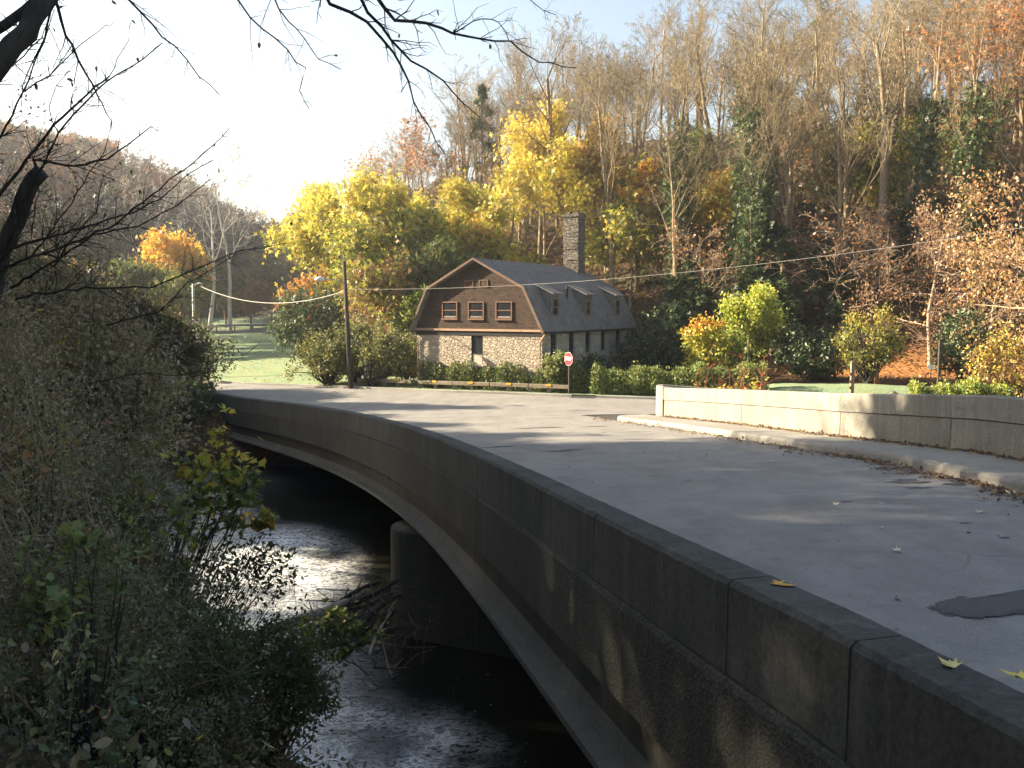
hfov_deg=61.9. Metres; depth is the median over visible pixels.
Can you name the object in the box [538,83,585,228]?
bare tree
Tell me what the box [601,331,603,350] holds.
side window
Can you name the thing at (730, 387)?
sumac shrub
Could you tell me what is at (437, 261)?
maple tree
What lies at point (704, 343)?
maple tree
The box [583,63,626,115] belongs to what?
bare tree
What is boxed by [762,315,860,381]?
laurel shrub
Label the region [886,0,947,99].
bare tree
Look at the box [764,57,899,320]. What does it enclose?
bare tree
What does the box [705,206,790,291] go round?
hemlock tree
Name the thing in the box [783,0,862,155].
bare tree
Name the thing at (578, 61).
bare tree
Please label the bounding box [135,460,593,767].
water
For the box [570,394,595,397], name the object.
storm drain
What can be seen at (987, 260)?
beech tree
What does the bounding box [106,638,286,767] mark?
bank shrub
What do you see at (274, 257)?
valley woods
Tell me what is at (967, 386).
hedge
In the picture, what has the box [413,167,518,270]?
maple tree
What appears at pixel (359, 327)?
roadside shrub
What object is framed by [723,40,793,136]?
bare tree
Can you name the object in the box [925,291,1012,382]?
laurel shrub
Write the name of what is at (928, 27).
bare tree
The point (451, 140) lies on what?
bare tree
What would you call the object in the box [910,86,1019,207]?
hillside tree
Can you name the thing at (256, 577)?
shrub
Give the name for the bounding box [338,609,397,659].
driftwood log
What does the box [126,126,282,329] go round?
sycamore tree
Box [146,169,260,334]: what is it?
sycamore tree
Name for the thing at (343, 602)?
driftwood log
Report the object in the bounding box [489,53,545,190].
bare tree
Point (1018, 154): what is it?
bare tree
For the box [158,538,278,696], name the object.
bank shrub
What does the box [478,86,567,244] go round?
hillside tree
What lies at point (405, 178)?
bare tree
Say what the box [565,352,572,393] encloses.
stop sign
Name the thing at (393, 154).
bare tree
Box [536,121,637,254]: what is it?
hillside tree
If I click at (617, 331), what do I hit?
side window
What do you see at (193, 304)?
lamp post
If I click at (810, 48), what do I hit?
bare tree
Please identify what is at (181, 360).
bank shrub
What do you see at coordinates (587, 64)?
bare tree
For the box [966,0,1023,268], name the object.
bare tree
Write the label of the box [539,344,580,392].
garden shrub
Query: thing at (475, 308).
window
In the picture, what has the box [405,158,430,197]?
bare tree
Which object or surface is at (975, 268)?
thicket tree
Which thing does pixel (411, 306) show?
roadside shrub
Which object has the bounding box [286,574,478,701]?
driftwood debris
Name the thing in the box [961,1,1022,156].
bare tree
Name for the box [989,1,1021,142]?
bare tree
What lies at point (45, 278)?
creek tree
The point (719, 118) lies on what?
bare tree
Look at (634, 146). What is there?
bare tree
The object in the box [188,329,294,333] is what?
road
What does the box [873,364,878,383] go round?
timber post
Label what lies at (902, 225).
hemlock tree
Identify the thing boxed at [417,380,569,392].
timber rail
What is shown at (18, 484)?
bank shrub
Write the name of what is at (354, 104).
sky
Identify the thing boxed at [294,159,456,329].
maple tree
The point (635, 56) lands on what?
bare tree
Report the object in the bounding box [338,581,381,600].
driftwood log
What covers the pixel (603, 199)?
bare tree
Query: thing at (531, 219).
bare tree
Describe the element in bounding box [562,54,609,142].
bare tree
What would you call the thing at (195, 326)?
bank shrub
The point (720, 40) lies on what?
bare tree
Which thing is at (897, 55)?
bare tree
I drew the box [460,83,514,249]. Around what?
hemlock tree
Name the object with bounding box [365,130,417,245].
bare tree
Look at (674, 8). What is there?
bare tree
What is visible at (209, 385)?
bank shrub
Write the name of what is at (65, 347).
bank shrub
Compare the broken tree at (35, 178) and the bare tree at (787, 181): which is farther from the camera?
the bare tree at (787, 181)
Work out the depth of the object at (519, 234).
79.10 m
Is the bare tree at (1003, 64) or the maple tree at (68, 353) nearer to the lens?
the maple tree at (68, 353)
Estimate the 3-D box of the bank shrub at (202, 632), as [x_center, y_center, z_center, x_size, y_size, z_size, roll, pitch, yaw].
[-4.000,2.812,9.259,2.691,3.087,2.323,-4,7,-39]
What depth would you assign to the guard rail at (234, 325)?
110.13 m
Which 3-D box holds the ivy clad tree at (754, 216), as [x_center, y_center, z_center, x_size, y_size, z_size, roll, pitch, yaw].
[17.276,-11.963,63.309,7.819,22.472,12.042,0,5,0]
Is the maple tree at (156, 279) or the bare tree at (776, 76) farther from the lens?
the maple tree at (156, 279)
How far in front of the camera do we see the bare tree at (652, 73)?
85.34 m
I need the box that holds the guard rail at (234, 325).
[196,278,352,332]
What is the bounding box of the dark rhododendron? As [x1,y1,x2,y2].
[256,280,358,370]
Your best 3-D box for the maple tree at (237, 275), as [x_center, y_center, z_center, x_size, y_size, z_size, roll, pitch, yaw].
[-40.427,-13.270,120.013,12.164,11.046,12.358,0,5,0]
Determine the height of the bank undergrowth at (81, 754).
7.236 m
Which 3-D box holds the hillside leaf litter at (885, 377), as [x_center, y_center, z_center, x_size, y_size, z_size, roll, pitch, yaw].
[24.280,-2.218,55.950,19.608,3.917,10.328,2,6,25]
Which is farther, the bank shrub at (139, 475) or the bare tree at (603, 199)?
the bare tree at (603, 199)
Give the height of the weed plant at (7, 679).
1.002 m
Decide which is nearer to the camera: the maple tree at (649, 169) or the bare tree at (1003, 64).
the maple tree at (649, 169)
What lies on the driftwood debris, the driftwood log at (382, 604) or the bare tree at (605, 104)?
the driftwood log at (382, 604)
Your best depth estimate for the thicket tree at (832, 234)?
60.39 m
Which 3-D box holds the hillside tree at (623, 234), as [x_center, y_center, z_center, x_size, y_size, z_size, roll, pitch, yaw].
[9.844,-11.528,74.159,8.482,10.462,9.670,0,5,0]
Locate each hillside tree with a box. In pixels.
[464,235,529,258]
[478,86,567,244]
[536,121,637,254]
[584,194,669,308]
[658,122,730,240]
[688,166,776,263]
[722,58,806,135]
[774,104,843,218]
[792,126,905,235]
[862,64,927,173]
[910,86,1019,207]
[953,51,1022,218]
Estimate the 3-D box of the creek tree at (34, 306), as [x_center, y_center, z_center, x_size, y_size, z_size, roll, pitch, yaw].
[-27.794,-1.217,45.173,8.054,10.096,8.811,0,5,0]
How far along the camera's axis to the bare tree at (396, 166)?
90.88 m
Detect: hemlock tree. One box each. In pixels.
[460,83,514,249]
[653,275,699,374]
[664,257,727,333]
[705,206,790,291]
[727,218,811,349]
[790,240,866,341]
[799,0,846,142]
[846,86,874,146]
[865,202,944,289]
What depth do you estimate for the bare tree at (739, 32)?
97.70 m
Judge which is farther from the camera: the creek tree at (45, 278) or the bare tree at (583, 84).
the bare tree at (583, 84)
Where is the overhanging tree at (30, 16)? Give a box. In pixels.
[0,0,575,159]
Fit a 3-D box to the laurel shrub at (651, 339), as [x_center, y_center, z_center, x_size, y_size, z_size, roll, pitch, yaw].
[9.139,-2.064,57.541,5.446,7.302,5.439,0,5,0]
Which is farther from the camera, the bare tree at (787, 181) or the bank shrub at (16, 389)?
the bare tree at (787, 181)
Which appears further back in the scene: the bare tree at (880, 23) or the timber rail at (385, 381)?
the bare tree at (880, 23)
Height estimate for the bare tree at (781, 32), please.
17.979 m
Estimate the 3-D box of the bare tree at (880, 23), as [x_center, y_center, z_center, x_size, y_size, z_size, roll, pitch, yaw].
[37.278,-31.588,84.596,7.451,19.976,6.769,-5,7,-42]
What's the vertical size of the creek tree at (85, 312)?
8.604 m
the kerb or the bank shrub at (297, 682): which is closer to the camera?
the bank shrub at (297, 682)
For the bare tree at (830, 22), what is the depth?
90.66 m
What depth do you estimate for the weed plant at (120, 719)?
5.82 m
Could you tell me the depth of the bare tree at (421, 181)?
89.88 m
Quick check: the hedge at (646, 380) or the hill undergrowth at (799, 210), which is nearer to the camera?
the hedge at (646, 380)
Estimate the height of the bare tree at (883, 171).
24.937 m
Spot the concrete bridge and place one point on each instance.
(624, 638)
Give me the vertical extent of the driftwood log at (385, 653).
0.708 m
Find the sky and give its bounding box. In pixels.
[0,0,1016,272]
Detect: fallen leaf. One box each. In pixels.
[772,579,797,585]
[939,657,962,667]
[999,668,1023,678]
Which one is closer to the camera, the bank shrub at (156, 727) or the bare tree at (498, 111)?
the bank shrub at (156, 727)
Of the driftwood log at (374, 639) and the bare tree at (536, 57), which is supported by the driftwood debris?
the driftwood log at (374, 639)
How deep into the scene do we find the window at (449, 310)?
52.97 m
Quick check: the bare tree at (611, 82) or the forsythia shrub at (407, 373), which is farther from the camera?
the bare tree at (611, 82)
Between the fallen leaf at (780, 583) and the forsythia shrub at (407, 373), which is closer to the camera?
the fallen leaf at (780, 583)
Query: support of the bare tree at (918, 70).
on the ground
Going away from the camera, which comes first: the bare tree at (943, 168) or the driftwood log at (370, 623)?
the driftwood log at (370, 623)
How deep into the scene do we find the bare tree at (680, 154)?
68.28 m
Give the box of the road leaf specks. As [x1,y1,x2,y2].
[382,412,1023,673]
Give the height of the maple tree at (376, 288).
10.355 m
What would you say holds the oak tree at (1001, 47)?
on the ground
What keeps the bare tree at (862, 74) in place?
on the ground
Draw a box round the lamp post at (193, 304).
[192,282,201,335]
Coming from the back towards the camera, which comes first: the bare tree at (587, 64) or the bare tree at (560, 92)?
the bare tree at (560, 92)
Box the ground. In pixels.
[0,114,1023,767]
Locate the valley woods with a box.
[218,178,453,315]
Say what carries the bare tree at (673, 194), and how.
on the ground
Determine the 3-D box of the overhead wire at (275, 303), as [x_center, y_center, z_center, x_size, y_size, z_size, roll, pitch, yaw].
[-17.364,-6.384,60.269,17.160,1.412,0.051,4,7,39]
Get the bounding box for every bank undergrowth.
[0,578,388,767]
[157,364,241,457]
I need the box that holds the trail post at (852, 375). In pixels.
[849,361,854,392]
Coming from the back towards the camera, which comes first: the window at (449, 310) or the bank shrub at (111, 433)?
the window at (449, 310)
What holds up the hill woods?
on the ground
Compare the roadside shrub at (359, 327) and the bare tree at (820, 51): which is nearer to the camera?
the roadside shrub at (359, 327)
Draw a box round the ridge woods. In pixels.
[431,5,1022,189]
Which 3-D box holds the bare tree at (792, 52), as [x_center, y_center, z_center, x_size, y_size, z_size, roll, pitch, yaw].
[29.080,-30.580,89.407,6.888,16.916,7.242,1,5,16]
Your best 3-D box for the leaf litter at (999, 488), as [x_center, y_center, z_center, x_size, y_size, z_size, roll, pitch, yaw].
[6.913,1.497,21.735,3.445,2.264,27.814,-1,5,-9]
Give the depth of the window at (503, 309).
51.04 m
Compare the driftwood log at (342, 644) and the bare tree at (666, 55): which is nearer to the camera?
the driftwood log at (342, 644)
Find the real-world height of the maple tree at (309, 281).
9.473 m
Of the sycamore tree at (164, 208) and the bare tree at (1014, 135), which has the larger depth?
the sycamore tree at (164, 208)
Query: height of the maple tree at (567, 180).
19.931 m
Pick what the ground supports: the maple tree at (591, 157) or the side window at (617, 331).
the maple tree at (591, 157)
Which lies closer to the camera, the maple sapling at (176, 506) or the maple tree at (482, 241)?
the maple sapling at (176, 506)
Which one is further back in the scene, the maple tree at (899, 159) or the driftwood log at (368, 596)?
the maple tree at (899, 159)
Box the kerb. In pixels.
[195,380,655,399]
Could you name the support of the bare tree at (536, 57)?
on the ground
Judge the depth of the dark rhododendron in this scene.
64.71 m
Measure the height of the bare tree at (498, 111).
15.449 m
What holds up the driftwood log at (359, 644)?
on the driftwood debris
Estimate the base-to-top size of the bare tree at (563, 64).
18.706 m
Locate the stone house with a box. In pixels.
[408,212,638,391]
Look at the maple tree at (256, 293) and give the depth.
114.53 m
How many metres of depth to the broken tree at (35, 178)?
9.19 m
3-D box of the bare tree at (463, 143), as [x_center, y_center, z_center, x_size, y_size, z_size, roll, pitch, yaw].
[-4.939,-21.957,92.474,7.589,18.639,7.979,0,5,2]
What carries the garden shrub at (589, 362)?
on the ground
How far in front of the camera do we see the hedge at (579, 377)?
51.14 m
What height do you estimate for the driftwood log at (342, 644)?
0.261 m
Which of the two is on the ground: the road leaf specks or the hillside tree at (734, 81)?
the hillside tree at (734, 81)
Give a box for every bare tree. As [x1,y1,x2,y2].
[347,158,400,232]
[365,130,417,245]
[370,134,416,187]
[391,129,423,186]
[393,132,460,203]
[393,181,435,206]
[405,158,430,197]
[413,54,488,174]
[419,108,475,194]
[430,54,516,184]
[433,93,496,189]
[436,88,499,182]
[447,66,510,180]
[458,134,508,196]
[459,117,508,194]
[466,78,530,198]
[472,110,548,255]
[474,11,603,233]
[480,159,553,249]
[486,87,513,193]
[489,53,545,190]
[490,72,587,261]
[490,119,524,250]
[492,28,548,114]
[498,40,542,107]
[509,88,542,223]
[524,69,576,140]
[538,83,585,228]
[542,35,596,145]
[543,33,580,132]
[549,15,613,151]
[556,67,627,214]
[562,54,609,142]
[566,55,614,208]
[567,31,625,227]
[569,44,647,287]
[570,66,655,266]
[574,50,645,218]
[582,11,697,158]
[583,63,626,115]
[591,38,655,156]
[597,40,633,181]
[598,56,701,292]
[610,32,682,165]
[612,52,666,161]
[619,104,737,276]
[631,59,690,141]
[633,0,703,157]
[636,22,716,128]
[645,0,744,232]
[652,26,716,130]
[659,0,734,129]
[671,0,726,131]
[677,20,735,130]
[699,39,747,166]
[704,2,829,263]
[707,0,774,94]
[712,23,771,166]
[714,0,822,84]
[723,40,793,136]
[742,81,821,328]
[753,6,824,78]
[758,11,824,172]
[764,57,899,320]
[768,58,839,242]
[774,0,871,214]
[776,9,847,178]
[780,27,907,268]
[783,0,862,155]
[788,0,859,145]
[790,0,866,135]
[799,22,880,196]
[801,4,852,79]
[820,30,892,128]
[824,0,931,293]
[825,0,929,212]
[843,42,967,271]
[844,0,934,211]
[856,0,948,238]
[857,0,927,56]
[861,0,938,85]
[868,28,926,100]
[872,0,969,181]
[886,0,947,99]
[895,0,971,69]
[904,0,988,181]
[913,0,991,204]
[920,0,1012,191]
[927,0,1000,104]
[938,0,1021,133]
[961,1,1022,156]
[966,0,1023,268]
[981,0,1023,188]
[989,0,1016,135]
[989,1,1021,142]
[999,0,1023,229]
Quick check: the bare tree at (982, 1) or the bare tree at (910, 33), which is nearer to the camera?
the bare tree at (982, 1)
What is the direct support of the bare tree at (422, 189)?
on the ground
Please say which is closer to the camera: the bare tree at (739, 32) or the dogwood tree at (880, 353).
the dogwood tree at (880, 353)
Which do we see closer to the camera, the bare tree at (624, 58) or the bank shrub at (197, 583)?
the bank shrub at (197, 583)
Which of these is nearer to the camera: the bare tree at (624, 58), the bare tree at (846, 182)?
the bare tree at (846, 182)
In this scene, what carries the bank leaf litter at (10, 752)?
on the ground
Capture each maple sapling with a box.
[0,485,168,760]
[69,334,196,504]
[85,453,215,673]
[158,385,301,607]
[207,498,279,626]
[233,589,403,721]
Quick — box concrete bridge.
[210,384,1023,767]
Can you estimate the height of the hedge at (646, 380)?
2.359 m
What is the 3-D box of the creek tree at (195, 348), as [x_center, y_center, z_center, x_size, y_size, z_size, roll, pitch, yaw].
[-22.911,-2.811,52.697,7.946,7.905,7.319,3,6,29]
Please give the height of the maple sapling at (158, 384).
7.703 m
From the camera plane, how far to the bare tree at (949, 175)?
72.22 m
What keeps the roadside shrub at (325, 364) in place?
on the ground
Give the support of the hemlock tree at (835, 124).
on the ground
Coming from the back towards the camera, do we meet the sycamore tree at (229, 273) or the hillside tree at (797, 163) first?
the sycamore tree at (229, 273)
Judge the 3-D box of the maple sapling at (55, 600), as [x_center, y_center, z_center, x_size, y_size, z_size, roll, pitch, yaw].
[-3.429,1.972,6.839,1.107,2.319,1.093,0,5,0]
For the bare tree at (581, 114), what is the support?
on the ground
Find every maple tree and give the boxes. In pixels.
[2,324,125,422]
[99,253,205,320]
[132,222,218,305]
[179,250,258,323]
[216,275,279,328]
[241,247,306,319]
[254,175,382,318]
[272,264,342,336]
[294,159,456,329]
[328,238,428,375]
[373,230,466,312]
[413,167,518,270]
[435,210,557,280]
[482,92,603,263]
[560,112,661,279]
[602,147,727,281]
[676,311,740,377]
[711,280,792,368]
[848,115,952,242]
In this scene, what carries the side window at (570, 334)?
in the stone house
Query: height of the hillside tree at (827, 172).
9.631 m
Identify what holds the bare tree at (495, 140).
on the ground
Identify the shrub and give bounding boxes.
[0,65,235,531]
[0,196,224,567]
[0,269,191,603]
[0,334,191,689]
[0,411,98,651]
[0,472,233,746]
[1,297,187,603]
[4,502,294,735]
[5,369,246,682]
[40,341,191,477]
[56,657,240,767]
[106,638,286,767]
[133,330,212,384]
[133,537,203,642]
[156,374,216,418]
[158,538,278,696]
[164,292,245,387]
[168,370,218,403]
[186,504,321,643]
[204,597,356,767]
[273,309,366,384]
[324,312,379,381]
[342,315,417,386]
[378,281,429,377]
[386,344,417,380]
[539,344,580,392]
[574,348,628,385]
[609,305,684,381]
[690,361,720,387]
[711,362,762,388]
[726,351,779,389]
[737,352,772,389]
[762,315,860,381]
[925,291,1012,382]
[957,306,1023,396]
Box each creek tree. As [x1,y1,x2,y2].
[0,210,34,299]
[0,266,60,369]
[16,244,114,301]
[32,270,154,370]
[98,277,224,383]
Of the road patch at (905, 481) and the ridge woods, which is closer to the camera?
the road patch at (905, 481)
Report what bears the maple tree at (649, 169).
on the ground
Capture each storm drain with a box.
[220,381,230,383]
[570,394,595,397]
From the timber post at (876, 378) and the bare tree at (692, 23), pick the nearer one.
the timber post at (876, 378)
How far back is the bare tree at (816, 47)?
75.22 m
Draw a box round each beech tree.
[843,188,994,364]
[923,161,1023,354]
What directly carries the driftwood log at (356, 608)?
on the driftwood debris
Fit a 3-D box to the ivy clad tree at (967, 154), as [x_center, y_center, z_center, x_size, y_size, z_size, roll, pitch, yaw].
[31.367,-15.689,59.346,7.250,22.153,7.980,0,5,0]
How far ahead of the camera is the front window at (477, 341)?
52.34 m
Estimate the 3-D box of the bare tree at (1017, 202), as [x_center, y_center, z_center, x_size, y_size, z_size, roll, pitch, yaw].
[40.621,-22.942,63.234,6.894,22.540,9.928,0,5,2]
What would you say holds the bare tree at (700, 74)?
on the ground
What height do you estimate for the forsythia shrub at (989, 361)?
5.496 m
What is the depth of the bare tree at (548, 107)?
74.44 m
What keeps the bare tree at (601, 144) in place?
on the ground
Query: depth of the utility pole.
54.97 m
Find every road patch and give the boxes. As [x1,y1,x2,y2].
[542,449,581,451]
[873,479,929,482]
[927,589,1023,617]
[943,482,964,484]
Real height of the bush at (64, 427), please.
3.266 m
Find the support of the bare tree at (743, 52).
on the ground
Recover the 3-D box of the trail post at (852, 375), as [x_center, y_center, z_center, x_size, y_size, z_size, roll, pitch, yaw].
[16.758,0.255,42.175,0.255,2.750,0.200,0,5,0]
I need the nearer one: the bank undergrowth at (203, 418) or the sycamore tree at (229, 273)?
the bank undergrowth at (203, 418)
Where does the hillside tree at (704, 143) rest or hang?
on the ground
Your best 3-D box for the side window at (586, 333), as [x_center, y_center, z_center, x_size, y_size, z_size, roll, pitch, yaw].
[4.810,-2.729,55.526,0.060,1.330,0.770,3,6,30]
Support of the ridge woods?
on the ground
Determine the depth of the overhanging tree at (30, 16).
6.41 m
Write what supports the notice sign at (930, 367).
on the ground
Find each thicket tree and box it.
[637,210,756,316]
[755,200,913,318]
[812,186,964,326]
[899,230,1023,379]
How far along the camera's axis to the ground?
64.21 m
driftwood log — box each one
[255,594,350,635]
[324,578,401,623]
[324,627,372,649]
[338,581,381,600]
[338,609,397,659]
[343,587,401,638]
[348,592,393,623]
[355,616,401,646]
[368,598,397,657]
[370,623,402,675]
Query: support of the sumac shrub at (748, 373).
on the ground
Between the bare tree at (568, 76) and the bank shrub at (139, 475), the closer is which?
the bank shrub at (139, 475)
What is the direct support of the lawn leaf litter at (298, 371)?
on the ground
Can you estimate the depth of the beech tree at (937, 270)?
56.11 m
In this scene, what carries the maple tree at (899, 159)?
on the ground
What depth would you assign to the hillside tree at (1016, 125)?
68.29 m
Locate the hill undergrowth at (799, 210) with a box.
[474,97,1023,358]
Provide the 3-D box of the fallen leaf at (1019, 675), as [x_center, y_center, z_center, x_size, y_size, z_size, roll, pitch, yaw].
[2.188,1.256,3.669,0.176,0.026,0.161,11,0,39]
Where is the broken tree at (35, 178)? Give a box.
[0,9,291,632]
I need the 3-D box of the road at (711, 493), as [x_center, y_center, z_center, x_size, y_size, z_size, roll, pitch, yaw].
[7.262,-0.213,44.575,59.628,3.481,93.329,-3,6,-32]
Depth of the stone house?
52.86 m
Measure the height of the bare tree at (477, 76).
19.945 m
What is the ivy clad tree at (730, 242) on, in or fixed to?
on the ground
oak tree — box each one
[339,107,492,233]
[883,0,1023,271]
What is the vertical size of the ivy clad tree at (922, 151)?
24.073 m
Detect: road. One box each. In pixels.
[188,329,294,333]
[209,383,1023,692]
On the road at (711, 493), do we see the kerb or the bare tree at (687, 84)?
the kerb
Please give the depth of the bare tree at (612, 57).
105.91 m
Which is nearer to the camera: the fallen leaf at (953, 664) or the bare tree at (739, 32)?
the fallen leaf at (953, 664)
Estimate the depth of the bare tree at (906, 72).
68.47 m
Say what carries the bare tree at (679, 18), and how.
on the ground
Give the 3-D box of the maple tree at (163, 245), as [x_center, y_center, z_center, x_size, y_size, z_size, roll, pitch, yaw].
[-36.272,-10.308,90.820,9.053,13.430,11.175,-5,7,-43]
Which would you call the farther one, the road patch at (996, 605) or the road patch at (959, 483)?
the road patch at (959, 483)
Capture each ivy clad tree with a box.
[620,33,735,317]
[687,9,810,290]
[707,62,800,362]
[709,0,842,305]
[865,0,1023,304]
[926,0,1023,309]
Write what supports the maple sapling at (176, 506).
on the ground
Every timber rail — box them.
[357,378,412,386]
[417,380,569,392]
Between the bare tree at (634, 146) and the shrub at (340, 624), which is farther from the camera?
the bare tree at (634, 146)
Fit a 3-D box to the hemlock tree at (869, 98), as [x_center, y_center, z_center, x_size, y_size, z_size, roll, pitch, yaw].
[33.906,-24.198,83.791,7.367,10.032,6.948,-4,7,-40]
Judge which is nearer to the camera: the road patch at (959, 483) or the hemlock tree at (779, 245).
the road patch at (959, 483)
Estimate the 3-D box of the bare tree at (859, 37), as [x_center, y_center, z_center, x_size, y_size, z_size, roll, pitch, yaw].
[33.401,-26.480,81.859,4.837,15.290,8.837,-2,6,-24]
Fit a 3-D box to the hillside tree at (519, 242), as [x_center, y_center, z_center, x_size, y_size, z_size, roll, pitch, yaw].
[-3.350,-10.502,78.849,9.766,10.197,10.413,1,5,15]
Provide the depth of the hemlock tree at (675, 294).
60.33 m
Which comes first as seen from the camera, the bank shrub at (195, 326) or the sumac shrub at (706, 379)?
the sumac shrub at (706, 379)
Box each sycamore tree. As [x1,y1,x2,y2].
[72,154,225,262]
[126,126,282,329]
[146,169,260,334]
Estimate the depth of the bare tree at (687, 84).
82.49 m
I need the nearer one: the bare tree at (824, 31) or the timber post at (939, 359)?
the timber post at (939, 359)
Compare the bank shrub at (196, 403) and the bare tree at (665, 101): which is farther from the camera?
the bare tree at (665, 101)
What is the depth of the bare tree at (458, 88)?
115.06 m
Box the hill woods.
[0,116,336,319]
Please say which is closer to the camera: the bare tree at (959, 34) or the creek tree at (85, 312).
the creek tree at (85, 312)
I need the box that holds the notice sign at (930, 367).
[928,365,934,385]
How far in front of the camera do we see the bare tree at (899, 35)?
73.41 m
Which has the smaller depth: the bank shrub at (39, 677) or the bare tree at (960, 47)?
the bank shrub at (39, 677)
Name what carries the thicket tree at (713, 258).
on the ground
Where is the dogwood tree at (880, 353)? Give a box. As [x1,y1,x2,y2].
[825,287,917,383]
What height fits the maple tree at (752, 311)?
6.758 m
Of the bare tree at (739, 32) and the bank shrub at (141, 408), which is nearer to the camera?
the bank shrub at (141, 408)
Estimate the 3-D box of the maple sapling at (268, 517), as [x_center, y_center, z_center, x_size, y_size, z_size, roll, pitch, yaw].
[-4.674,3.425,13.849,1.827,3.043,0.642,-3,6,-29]
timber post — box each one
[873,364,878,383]
[937,340,942,382]
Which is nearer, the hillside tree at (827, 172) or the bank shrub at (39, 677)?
the bank shrub at (39, 677)
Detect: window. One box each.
[441,302,457,319]
[467,301,484,319]
[469,336,483,366]
[495,301,512,319]
[551,334,554,355]
[569,333,572,353]
[585,332,588,351]
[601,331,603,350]
[616,330,618,348]
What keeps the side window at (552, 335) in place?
in the stone house
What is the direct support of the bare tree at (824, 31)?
on the ground
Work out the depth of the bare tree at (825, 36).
87.77 m
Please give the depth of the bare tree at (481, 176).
87.19 m
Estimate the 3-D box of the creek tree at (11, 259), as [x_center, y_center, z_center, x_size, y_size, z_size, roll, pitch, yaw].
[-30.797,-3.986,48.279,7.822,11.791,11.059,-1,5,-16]
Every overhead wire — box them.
[201,286,343,303]
[430,227,1023,288]
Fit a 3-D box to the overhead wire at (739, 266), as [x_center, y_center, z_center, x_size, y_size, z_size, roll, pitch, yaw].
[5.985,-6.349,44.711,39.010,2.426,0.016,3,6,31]
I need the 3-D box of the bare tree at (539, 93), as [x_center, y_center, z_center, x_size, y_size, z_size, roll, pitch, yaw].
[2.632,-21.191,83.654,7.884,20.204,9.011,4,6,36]
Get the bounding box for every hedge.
[417,356,605,393]
[589,356,776,395]
[907,373,1015,396]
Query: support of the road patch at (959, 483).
on the road at (711, 493)
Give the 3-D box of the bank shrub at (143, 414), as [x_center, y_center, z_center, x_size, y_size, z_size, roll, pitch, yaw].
[-11.015,1.902,22.112,4.812,7.339,4.712,2,5,17]
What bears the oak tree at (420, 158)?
on the ground
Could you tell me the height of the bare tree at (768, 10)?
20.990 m
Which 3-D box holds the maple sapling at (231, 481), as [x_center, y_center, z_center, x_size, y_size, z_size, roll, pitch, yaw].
[-4.829,2.317,13.632,1.824,4.642,2.261,3,6,32]
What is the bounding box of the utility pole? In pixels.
[314,261,352,388]
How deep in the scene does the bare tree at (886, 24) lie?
91.97 m
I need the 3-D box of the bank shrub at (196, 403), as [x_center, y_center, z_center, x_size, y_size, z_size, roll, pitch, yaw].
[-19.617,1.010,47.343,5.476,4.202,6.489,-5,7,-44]
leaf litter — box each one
[0,681,299,767]
[218,352,429,387]
[590,414,1023,506]
[752,320,1023,383]
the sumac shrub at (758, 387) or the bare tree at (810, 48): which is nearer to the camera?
the sumac shrub at (758, 387)
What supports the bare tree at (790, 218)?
on the ground
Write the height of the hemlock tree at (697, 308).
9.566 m
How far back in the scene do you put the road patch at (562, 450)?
22.31 m
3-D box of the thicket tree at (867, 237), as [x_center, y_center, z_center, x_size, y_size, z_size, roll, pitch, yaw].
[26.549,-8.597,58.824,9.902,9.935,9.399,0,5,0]
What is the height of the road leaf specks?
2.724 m
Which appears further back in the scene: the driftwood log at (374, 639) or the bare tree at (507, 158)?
the bare tree at (507, 158)
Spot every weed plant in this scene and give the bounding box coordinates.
[0,612,99,767]
[88,643,173,767]
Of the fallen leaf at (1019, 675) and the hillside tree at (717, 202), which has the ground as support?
the hillside tree at (717, 202)
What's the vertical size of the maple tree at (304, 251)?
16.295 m
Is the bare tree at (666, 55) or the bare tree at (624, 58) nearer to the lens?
the bare tree at (666, 55)
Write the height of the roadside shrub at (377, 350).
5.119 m
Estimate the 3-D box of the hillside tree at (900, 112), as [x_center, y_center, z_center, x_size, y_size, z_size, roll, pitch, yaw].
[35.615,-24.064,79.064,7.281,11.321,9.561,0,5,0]
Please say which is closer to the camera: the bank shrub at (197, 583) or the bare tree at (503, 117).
the bank shrub at (197, 583)
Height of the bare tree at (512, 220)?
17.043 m
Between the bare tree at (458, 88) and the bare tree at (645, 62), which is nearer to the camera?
the bare tree at (645, 62)
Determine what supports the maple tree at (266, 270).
on the ground
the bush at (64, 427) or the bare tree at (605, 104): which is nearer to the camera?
the bush at (64, 427)
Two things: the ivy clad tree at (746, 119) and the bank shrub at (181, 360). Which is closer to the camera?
the bank shrub at (181, 360)
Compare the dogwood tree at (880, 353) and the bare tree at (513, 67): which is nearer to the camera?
the dogwood tree at (880, 353)
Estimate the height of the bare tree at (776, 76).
21.849 m
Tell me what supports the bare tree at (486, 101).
on the ground
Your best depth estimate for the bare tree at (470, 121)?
102.21 m
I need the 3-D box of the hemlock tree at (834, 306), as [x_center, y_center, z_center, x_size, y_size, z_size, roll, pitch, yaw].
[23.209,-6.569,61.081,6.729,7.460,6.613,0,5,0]

